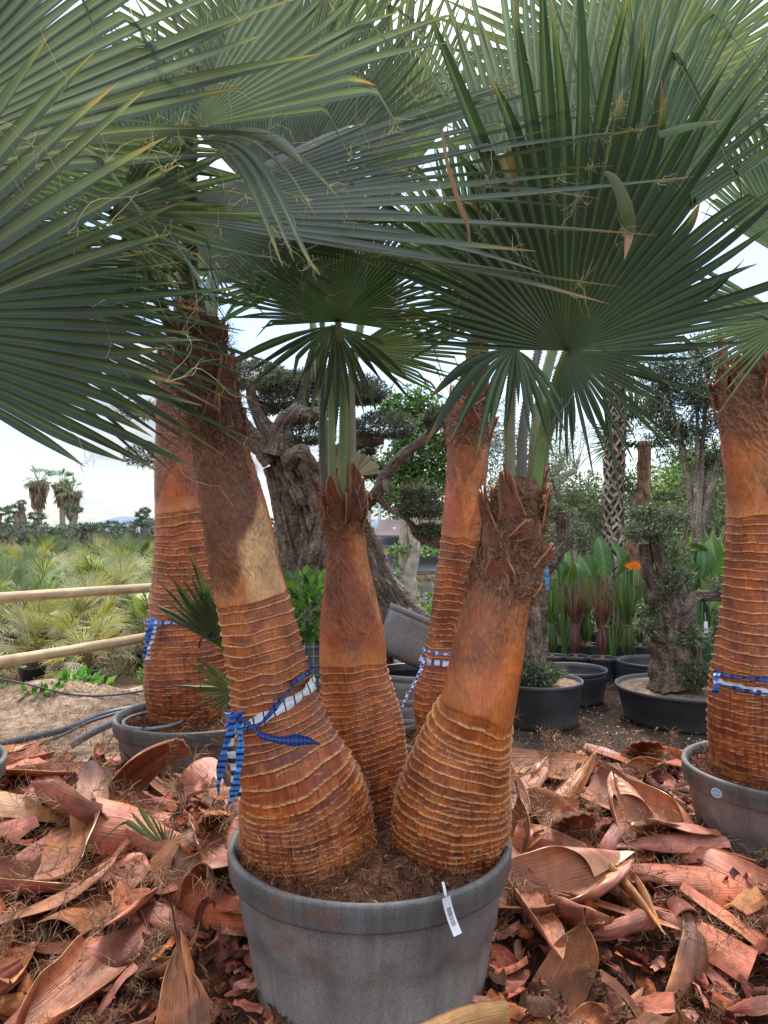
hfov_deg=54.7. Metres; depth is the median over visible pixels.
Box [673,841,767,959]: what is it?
fallen leaf base
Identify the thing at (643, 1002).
fallen leaf base
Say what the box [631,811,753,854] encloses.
fallen leaf base
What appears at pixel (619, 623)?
tied strappy plant
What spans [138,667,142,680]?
weed clump
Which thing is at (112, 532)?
cloud pruned olive
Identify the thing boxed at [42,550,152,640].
fan palm
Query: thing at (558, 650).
nursery pot
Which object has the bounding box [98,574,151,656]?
fan palm
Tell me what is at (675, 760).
fallen leaf base
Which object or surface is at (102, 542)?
fan palm
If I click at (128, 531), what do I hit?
cloud pruned olive
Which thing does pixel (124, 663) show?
field grass
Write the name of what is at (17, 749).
fallen leaf base
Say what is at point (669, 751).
fallen leaf base
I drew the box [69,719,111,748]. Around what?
irrigation pipe
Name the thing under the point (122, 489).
sky
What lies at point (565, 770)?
fallen leaf base
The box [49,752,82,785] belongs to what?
fallen leaf base
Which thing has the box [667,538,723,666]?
paddle leaf plant
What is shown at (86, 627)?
fan palm
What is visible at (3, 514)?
cloud pruned olive
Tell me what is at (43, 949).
fallen leaf base
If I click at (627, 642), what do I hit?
tied strappy plant
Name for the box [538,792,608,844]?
fallen leaf base
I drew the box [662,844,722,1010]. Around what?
fallen leaf base
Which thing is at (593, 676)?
bowl planter
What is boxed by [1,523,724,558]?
wood
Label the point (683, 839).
fallen leaf base
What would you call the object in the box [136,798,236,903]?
fallen leaf base
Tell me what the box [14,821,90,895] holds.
fallen leaf base
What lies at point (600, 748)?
fallen leaf base
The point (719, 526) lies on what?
olive tree
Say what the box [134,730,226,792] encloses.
fallen leaf base
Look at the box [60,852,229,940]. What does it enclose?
fallen leaf base
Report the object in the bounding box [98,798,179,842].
cut palm tuft
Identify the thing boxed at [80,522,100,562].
cloud pruned olive
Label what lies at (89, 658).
fan palm
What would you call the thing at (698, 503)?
olive tree
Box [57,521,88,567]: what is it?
cloud pruned olive
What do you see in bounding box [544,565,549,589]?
ribbon
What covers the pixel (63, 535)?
cloud pruned olive
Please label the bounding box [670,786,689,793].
fallen leaf base
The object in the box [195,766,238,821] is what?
fallen leaf base
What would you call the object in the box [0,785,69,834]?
fallen leaf base
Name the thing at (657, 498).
pruned olive
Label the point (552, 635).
tied strappy plant
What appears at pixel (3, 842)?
fallen leaf base
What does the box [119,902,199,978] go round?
fallen leaf base
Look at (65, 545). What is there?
fan palm
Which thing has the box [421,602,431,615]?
weed clump
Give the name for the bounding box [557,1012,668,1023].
fallen leaf base
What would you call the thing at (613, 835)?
fallen leaf base
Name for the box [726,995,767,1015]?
fallen leaf base
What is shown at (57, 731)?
irrigation pipe
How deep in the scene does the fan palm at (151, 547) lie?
23.00 m
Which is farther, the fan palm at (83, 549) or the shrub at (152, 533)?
the shrub at (152, 533)
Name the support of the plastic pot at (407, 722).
on the ground at (608, 713)
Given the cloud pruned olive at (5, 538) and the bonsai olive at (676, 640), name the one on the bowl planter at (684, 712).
the bonsai olive at (676, 640)
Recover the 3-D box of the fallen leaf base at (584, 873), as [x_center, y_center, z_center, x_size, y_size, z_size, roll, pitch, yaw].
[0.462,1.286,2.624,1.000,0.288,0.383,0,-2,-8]
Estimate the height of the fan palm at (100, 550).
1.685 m
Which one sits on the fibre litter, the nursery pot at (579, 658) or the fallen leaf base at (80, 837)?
the fallen leaf base at (80, 837)
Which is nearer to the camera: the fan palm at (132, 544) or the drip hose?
the drip hose
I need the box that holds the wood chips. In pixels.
[512,679,704,759]
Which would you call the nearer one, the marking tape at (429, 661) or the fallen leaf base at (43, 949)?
the fallen leaf base at (43, 949)
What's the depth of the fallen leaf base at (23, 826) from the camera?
3.08 m
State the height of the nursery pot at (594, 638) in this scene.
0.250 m
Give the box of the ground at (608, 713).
[0,571,717,762]
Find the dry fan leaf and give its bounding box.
[336,450,380,475]
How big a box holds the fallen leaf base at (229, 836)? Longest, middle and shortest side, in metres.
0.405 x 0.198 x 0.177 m
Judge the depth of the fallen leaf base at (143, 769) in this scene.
3.40 m
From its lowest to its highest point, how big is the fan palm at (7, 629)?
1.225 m
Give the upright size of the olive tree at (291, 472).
2.768 m
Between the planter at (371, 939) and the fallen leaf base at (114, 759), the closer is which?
the planter at (371, 939)
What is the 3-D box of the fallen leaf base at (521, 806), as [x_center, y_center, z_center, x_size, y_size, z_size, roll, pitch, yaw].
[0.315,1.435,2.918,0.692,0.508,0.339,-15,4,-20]
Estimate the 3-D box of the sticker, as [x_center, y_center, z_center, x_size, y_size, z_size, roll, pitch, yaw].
[1.294,1.094,2.891,0.004,0.038,0.044,1,-2,-36]
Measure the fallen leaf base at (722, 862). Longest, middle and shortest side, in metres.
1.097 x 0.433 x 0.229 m
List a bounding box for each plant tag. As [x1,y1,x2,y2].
[442,882,461,936]
[704,617,707,632]
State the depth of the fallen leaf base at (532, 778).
3.79 m
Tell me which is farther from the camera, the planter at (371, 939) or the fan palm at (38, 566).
the fan palm at (38, 566)
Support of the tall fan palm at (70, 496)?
on the ground at (608, 713)
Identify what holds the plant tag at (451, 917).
hanging from the planter at (371, 939)
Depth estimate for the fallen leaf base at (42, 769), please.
3.70 m
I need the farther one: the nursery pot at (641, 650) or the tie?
the nursery pot at (641, 650)
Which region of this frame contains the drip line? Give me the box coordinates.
[0,678,142,696]
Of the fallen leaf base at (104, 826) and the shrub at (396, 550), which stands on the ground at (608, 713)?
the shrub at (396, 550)
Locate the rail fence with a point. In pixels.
(49, 653)
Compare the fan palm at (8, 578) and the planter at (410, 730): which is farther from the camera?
the fan palm at (8, 578)
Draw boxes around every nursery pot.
[546,653,565,661]
[554,644,572,653]
[561,653,589,663]
[578,642,599,655]
[588,655,616,681]
[591,631,597,642]
[608,641,624,656]
[612,656,619,678]
[628,643,649,654]
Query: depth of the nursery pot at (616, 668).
8.24 m
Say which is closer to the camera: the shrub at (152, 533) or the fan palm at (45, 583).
the fan palm at (45, 583)
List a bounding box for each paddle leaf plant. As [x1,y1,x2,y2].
[557,551,583,653]
[578,536,640,655]
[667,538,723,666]
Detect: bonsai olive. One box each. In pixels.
[520,499,603,687]
[614,501,723,693]
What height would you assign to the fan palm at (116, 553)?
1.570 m
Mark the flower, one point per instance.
(633, 566)
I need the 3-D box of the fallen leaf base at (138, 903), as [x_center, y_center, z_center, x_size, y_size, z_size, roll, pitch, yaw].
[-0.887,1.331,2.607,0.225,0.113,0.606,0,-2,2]
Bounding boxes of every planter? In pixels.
[0,745,7,778]
[112,702,234,788]
[227,809,511,1023]
[404,724,416,754]
[513,674,583,732]
[549,662,607,707]
[615,673,707,735]
[617,655,649,676]
[681,741,767,865]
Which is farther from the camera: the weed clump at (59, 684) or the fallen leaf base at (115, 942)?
the weed clump at (59, 684)
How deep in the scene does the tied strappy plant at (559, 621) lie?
9.52 m
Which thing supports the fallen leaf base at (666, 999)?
on the ground at (608, 713)
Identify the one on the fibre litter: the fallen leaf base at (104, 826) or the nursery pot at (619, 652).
the fallen leaf base at (104, 826)
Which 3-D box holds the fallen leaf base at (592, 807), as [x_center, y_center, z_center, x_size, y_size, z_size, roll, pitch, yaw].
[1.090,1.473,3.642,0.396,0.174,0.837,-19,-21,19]
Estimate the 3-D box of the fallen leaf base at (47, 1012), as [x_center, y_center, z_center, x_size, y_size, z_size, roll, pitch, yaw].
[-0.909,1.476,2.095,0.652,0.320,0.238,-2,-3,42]
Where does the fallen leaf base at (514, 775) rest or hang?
on the fibre litter
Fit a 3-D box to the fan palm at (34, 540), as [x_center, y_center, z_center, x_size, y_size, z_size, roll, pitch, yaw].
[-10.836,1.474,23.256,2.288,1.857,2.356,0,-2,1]
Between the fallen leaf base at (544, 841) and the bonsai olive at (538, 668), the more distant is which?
the bonsai olive at (538, 668)
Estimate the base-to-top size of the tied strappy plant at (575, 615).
1.055 m
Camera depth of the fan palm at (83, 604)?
8.70 m
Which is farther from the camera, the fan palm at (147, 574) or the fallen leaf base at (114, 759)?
the fan palm at (147, 574)
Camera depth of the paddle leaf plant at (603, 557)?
8.99 m
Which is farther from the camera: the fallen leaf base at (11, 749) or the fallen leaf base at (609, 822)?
the fallen leaf base at (11, 749)
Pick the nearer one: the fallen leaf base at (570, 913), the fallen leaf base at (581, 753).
the fallen leaf base at (570, 913)
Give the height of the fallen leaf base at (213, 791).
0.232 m
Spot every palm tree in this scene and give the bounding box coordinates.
[0,0,319,503]
[46,0,694,887]
[103,0,513,821]
[116,177,242,726]
[334,0,767,876]
[363,118,498,734]
[538,325,689,654]
[580,383,693,642]
[670,59,767,790]
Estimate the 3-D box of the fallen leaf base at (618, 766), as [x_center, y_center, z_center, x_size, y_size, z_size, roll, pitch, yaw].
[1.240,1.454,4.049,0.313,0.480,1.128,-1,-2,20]
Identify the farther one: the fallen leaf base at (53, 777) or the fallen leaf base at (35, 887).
the fallen leaf base at (53, 777)
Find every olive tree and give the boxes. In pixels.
[114,360,155,472]
[235,356,446,664]
[383,503,441,576]
[545,448,604,569]
[545,464,630,555]
[599,464,725,588]
[624,440,725,588]
[631,328,739,589]
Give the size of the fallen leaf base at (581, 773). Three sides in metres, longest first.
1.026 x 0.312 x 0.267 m
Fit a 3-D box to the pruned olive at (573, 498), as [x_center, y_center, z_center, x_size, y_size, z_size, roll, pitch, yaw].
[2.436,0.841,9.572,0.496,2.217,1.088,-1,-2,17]
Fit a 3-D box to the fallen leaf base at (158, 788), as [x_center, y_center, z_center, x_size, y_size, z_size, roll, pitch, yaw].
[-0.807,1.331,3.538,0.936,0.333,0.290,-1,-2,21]
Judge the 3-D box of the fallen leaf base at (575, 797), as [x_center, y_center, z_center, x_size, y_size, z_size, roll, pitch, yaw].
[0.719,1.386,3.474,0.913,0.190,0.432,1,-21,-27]
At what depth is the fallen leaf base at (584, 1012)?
2.22 m
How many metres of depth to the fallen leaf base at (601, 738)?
5.36 m
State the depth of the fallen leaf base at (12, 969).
2.23 m
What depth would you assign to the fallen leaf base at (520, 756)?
4.35 m
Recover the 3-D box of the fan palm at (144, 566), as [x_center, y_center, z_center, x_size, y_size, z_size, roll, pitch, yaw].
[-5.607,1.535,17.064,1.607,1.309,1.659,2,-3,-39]
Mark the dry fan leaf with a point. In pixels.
(365, 465)
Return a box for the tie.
[198,632,221,647]
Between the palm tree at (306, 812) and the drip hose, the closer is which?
the palm tree at (306, 812)
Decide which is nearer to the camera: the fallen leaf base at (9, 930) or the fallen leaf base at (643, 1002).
the fallen leaf base at (643, 1002)
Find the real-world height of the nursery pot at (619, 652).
0.250 m
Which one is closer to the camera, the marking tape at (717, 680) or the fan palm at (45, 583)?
the marking tape at (717, 680)
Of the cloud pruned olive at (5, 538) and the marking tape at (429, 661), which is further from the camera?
the cloud pruned olive at (5, 538)
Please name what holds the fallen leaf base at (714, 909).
on the fibre litter
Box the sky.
[0,0,767,529]
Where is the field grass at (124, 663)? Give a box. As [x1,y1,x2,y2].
[0,574,434,683]
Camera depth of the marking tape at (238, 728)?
2.20 m
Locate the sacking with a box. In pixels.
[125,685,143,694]
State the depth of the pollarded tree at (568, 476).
12.98 m
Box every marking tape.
[142,616,218,660]
[216,665,319,807]
[400,647,449,708]
[711,670,767,695]
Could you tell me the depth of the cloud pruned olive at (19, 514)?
37.68 m
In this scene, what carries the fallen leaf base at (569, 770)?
on the fibre litter
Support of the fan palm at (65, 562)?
on the ground at (608, 713)
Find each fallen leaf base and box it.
[0,776,187,865]
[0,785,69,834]
[0,810,107,947]
[0,813,68,838]
[0,829,13,863]
[0,831,186,902]
[0,836,28,861]
[0,852,121,939]
[0,884,112,987]
[0,891,7,941]
[0,900,22,955]
[0,912,55,983]
[0,920,81,995]
[0,988,26,1021]
[1,729,58,753]
[1,1001,95,1023]
[3,748,128,777]
[4,747,71,777]
[4,883,186,1023]
[6,729,99,765]
[14,765,117,778]
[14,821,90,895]
[15,743,33,751]
[20,725,104,762]
[20,751,78,795]
[21,893,91,928]
[30,766,182,841]
[34,936,141,954]
[34,997,128,1023]
[48,782,172,824]
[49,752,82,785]
[55,716,132,854]
[58,900,212,939]
[59,977,168,1023]
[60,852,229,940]
[67,754,116,786]
[75,757,120,763]
[77,850,205,926]
[86,892,178,999]
[92,729,118,758]
[97,938,166,1022]
[100,854,173,927]
[109,694,228,797]
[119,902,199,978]
[123,751,204,800]
[125,813,188,858]
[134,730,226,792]
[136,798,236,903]
[155,899,210,1023]
[158,846,244,931]
[162,771,242,938]
[173,787,231,815]
[173,790,238,869]
[183,785,236,806]
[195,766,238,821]
[213,787,237,802]
[224,807,238,848]
[420,999,509,1023]
[491,846,519,944]
[498,845,634,913]
[507,866,565,958]
[507,907,598,1023]
[510,741,623,784]
[510,750,567,832]
[510,780,530,853]
[510,829,545,853]
[511,788,625,841]
[511,792,634,904]
[511,805,559,831]
[511,847,532,871]
[512,786,585,815]
[514,722,756,860]
[514,756,549,796]
[517,1012,555,1023]
[522,794,543,812]
[526,787,645,859]
[531,805,665,934]
[531,875,614,929]
[533,728,644,811]
[537,729,619,754]
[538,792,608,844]
[541,744,599,797]
[542,750,572,779]
[542,915,641,1017]
[550,736,628,764]
[551,759,594,785]
[551,987,642,1023]
[555,891,763,966]
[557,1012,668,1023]
[558,741,607,759]
[579,754,639,801]
[581,731,620,753]
[587,803,649,848]
[588,805,600,810]
[589,728,614,748]
[590,892,669,942]
[591,757,667,777]
[598,805,657,850]
[607,771,684,898]
[609,996,664,1023]
[616,823,767,863]
[621,727,679,760]
[621,748,677,785]
[621,982,736,1019]
[624,849,767,955]
[628,871,743,906]
[629,901,766,992]
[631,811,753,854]
[631,856,767,895]
[641,746,684,783]
[647,829,767,926]
[652,752,681,768]
[661,935,745,1017]
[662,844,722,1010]
[663,746,681,758]
[663,993,726,1023]
[664,895,729,951]
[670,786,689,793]
[673,785,690,804]
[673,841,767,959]
[719,894,767,938]
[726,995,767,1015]
[757,883,767,902]
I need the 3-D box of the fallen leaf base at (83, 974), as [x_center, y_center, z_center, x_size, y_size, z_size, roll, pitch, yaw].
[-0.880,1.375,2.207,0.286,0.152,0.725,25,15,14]
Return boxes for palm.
[0,536,69,606]
[0,542,10,552]
[0,544,61,613]
[0,546,13,563]
[0,550,75,653]
[0,553,79,628]
[0,555,23,626]
[0,557,35,613]
[0,563,142,672]
[0,572,81,645]
[0,599,97,682]
[0,602,26,649]
[6,543,18,554]
[10,532,70,575]
[13,565,126,649]
[20,465,56,527]
[20,535,82,588]
[20,595,143,679]
[41,552,121,617]
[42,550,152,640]
[48,466,76,529]
[50,550,136,625]
[52,473,87,519]
[53,549,104,598]
[66,543,93,577]
[76,537,126,565]
[84,534,112,565]
[92,540,152,616]
[93,533,145,573]
[96,593,149,671]
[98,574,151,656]
[105,535,152,575]
[107,566,151,630]
[117,556,152,603]
[133,568,152,597]
[135,540,153,576]
[146,548,230,720]
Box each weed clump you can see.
[13,680,81,704]
[53,664,105,683]
[76,673,118,687]
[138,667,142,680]
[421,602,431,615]
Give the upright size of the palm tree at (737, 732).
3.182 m
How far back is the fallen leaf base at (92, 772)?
3.28 m
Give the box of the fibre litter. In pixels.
[0,734,767,1023]
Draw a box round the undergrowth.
[546,545,724,640]
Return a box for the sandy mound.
[0,677,144,762]
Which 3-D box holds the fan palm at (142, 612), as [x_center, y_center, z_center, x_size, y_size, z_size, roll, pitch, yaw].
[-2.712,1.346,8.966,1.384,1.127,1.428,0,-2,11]
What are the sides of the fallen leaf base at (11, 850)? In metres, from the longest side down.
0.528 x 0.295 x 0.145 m
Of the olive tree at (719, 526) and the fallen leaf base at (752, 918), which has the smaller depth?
the fallen leaf base at (752, 918)
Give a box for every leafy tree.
[365,379,446,521]
[485,395,584,498]
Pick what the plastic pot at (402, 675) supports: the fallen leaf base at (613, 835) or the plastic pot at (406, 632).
the plastic pot at (406, 632)
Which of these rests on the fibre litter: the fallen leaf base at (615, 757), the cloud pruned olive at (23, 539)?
the fallen leaf base at (615, 757)
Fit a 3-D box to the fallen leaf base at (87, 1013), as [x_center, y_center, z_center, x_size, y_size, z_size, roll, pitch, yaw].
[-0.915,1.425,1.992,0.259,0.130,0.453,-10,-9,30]
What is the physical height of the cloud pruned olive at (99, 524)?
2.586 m
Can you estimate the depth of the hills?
2154.53 m
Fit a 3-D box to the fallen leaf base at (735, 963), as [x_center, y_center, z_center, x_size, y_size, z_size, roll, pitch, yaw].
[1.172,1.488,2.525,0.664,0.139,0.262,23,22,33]
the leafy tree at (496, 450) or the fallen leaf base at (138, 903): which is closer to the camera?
the fallen leaf base at (138, 903)
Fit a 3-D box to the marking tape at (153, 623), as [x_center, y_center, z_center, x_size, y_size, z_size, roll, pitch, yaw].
[-1.161,0.694,4.126,0.423,0.233,0.275,0,-2,0]
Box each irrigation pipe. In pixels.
[0,705,132,745]
[40,711,117,741]
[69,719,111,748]
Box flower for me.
[624,560,640,654]
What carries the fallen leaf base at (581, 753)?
on the fibre litter
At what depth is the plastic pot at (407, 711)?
4.76 m
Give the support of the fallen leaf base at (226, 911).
on the fibre litter
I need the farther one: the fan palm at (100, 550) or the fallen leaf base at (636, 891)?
the fan palm at (100, 550)
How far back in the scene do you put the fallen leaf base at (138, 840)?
2.97 m
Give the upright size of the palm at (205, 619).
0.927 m
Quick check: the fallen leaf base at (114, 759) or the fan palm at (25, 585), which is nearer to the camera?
the fallen leaf base at (114, 759)
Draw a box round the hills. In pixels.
[29,516,706,532]
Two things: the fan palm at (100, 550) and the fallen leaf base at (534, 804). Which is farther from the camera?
the fan palm at (100, 550)
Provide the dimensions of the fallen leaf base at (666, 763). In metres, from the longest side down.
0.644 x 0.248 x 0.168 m
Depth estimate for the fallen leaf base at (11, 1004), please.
2.18 m
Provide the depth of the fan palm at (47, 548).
16.93 m
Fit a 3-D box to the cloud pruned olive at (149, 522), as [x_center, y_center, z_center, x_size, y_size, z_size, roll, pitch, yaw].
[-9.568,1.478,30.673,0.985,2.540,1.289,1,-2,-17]
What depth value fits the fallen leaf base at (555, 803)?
3.36 m
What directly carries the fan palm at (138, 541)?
on the ground at (608, 713)
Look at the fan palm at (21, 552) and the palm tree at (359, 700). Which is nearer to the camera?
the palm tree at (359, 700)
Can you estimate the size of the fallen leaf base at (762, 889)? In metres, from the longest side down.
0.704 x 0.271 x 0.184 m
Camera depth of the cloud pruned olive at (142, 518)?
33.82 m
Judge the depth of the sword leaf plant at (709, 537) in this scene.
11.27 m
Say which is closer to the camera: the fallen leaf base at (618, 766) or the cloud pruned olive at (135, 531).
the fallen leaf base at (618, 766)
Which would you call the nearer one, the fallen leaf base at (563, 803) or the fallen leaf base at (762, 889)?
the fallen leaf base at (762, 889)
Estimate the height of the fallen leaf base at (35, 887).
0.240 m
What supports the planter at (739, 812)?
on the ground at (608, 713)
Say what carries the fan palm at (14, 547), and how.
on the ground at (608, 713)
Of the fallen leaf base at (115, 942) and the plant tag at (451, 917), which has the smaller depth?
the plant tag at (451, 917)
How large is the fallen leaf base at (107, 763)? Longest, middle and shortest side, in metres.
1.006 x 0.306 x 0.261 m
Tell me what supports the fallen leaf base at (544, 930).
on the fibre litter
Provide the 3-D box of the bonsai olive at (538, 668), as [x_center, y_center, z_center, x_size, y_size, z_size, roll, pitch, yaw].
[1.458,0.693,6.509,1.051,1.622,0.566,2,-3,-44]
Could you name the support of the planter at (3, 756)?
on the ground at (608, 713)
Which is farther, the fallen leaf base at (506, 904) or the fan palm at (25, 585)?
the fan palm at (25, 585)
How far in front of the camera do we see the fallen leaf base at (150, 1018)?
2.05 m
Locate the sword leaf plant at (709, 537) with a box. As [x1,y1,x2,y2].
[646,527,724,585]
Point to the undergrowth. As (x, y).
(715, 624)
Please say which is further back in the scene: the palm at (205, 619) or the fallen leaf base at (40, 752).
the fallen leaf base at (40, 752)
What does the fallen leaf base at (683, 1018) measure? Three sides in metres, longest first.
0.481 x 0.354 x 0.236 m
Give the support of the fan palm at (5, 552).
on the ground at (608, 713)
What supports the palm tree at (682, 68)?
in the planter at (371, 939)
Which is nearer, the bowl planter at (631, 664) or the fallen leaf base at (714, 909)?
the fallen leaf base at (714, 909)
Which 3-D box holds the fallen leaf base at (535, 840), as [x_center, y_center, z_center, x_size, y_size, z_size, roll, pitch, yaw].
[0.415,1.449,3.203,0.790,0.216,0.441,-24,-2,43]
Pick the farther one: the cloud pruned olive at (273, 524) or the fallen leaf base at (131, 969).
the cloud pruned olive at (273, 524)
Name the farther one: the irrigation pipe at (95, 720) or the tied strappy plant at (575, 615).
the tied strappy plant at (575, 615)
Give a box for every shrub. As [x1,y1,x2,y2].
[71,536,109,566]
[111,526,153,557]
[285,564,324,700]
[383,548,423,554]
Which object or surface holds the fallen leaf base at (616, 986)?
on the ground at (608, 713)
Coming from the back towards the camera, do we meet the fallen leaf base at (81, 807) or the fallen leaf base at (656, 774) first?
the fallen leaf base at (656, 774)
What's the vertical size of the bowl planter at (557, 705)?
0.375 m
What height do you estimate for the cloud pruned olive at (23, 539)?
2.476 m
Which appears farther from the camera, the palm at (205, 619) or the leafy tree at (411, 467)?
the leafy tree at (411, 467)
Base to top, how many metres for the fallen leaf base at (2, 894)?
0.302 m
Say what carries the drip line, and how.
on the sandy mound
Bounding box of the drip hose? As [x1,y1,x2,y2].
[121,711,183,730]
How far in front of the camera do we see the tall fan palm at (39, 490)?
41.82 m
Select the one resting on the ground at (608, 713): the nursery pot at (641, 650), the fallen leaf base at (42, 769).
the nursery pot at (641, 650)
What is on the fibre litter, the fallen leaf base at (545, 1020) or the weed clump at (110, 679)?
the fallen leaf base at (545, 1020)
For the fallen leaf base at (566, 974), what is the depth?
2.35 m
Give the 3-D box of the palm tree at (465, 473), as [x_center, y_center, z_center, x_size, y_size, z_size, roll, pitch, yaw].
[0.482,-0.421,4.223,1.473,3.667,0.503,0,-2,0]
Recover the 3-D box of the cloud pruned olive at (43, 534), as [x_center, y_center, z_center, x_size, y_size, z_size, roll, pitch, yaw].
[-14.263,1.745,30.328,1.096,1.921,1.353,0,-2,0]
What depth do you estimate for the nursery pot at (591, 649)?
9.31 m
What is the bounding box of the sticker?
[711,788,721,797]
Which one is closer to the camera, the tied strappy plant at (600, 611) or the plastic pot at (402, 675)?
the plastic pot at (402, 675)
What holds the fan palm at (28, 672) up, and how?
on the sandy mound
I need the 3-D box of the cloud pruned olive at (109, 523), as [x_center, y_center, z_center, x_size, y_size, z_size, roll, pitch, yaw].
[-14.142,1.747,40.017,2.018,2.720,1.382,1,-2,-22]
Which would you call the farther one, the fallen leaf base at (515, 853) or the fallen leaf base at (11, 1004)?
the fallen leaf base at (515, 853)
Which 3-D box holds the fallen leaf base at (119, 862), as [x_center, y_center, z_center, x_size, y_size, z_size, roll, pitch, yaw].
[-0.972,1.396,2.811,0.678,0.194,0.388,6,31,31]
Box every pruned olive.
[0,507,10,534]
[0,523,20,547]
[2,499,49,535]
[4,528,13,544]
[16,520,50,553]
[27,532,51,543]
[38,526,61,544]
[49,503,83,540]
[51,529,74,568]
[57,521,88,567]
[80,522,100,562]
[89,522,107,557]
[98,525,122,547]
[105,520,126,532]
[114,520,138,543]
[128,521,140,540]
[131,506,152,556]
[141,517,154,554]
[271,517,276,538]
[555,493,590,644]
[623,482,678,643]
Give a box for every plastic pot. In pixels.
[383,603,429,668]
[387,663,418,699]
[398,700,413,718]
[403,719,414,726]
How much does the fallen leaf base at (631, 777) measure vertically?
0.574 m
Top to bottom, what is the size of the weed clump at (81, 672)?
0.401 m
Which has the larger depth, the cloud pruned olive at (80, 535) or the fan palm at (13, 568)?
the cloud pruned olive at (80, 535)
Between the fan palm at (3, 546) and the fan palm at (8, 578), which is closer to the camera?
the fan palm at (8, 578)
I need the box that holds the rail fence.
[0,573,436,667]
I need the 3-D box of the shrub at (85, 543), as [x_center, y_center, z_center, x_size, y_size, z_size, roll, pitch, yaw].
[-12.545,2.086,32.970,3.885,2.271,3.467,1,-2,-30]
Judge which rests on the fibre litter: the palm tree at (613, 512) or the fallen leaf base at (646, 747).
the fallen leaf base at (646, 747)
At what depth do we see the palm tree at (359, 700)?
2.68 m
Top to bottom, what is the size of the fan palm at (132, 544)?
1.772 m
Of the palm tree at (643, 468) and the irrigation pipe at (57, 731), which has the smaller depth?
the irrigation pipe at (57, 731)
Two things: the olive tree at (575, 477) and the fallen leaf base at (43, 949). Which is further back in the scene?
the olive tree at (575, 477)
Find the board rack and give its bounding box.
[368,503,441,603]
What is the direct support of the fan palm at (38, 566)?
on the ground at (608, 713)
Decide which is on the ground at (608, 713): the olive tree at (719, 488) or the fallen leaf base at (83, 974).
the olive tree at (719, 488)
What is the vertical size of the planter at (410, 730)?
0.535 m
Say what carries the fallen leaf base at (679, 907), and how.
on the fibre litter
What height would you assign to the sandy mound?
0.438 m
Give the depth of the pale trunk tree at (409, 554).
7.20 m
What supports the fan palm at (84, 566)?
on the ground at (608, 713)
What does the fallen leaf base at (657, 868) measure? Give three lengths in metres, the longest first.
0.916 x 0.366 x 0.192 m
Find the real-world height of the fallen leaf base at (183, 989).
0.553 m
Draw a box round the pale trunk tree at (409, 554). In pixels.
[389,517,438,663]
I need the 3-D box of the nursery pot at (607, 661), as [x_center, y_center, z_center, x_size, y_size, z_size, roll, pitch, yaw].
[2.471,1.766,8.394,0.320,0.250,0.320,0,-2,0]
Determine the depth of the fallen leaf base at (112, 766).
3.94 m
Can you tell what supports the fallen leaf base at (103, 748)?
on the fibre litter
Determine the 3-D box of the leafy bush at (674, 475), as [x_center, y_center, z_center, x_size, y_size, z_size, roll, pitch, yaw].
[6.081,0.238,14.007,2.777,3.703,1.518,0,-2,0]
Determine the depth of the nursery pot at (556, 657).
8.41 m
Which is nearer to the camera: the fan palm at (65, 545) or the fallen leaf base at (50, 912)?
the fallen leaf base at (50, 912)
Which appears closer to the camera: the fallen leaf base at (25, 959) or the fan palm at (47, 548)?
the fallen leaf base at (25, 959)
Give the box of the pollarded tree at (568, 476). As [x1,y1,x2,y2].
[546,411,604,572]
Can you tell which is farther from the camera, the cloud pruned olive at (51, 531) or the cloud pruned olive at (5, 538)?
the cloud pruned olive at (51, 531)
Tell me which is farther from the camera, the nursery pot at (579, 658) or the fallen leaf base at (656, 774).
the nursery pot at (579, 658)
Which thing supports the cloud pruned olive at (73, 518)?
on the ground at (608, 713)
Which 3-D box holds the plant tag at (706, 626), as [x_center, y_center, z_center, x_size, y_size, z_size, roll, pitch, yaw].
[2.717,0.937,6.274,0.029,0.168,0.028,2,-3,-40]
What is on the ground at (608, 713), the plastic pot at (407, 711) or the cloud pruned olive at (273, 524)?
the cloud pruned olive at (273, 524)
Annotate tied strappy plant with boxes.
[546,573,573,656]
[550,570,581,637]
[553,571,601,656]
[570,576,602,644]
[574,569,629,658]
[588,572,602,628]
[598,573,635,642]
[601,565,646,654]
[618,575,646,645]
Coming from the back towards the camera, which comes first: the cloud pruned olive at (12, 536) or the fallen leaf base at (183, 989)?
the cloud pruned olive at (12, 536)
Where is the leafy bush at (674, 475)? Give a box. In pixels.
[650,432,725,622]
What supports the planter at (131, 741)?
on the ground at (608, 713)
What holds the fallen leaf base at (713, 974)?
on the fibre litter
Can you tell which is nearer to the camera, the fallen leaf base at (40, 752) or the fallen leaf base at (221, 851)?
the fallen leaf base at (221, 851)
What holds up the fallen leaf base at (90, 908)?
on the fibre litter
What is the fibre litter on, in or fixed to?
on the ground at (608, 713)
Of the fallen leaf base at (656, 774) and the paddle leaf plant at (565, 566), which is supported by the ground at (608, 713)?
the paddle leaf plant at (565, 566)
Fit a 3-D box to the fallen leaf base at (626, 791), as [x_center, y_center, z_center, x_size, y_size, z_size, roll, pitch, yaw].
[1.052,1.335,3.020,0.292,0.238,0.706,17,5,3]
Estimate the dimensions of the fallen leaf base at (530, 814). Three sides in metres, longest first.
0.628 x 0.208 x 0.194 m
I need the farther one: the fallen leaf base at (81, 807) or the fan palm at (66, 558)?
the fan palm at (66, 558)
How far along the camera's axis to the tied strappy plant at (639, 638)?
9.31 m

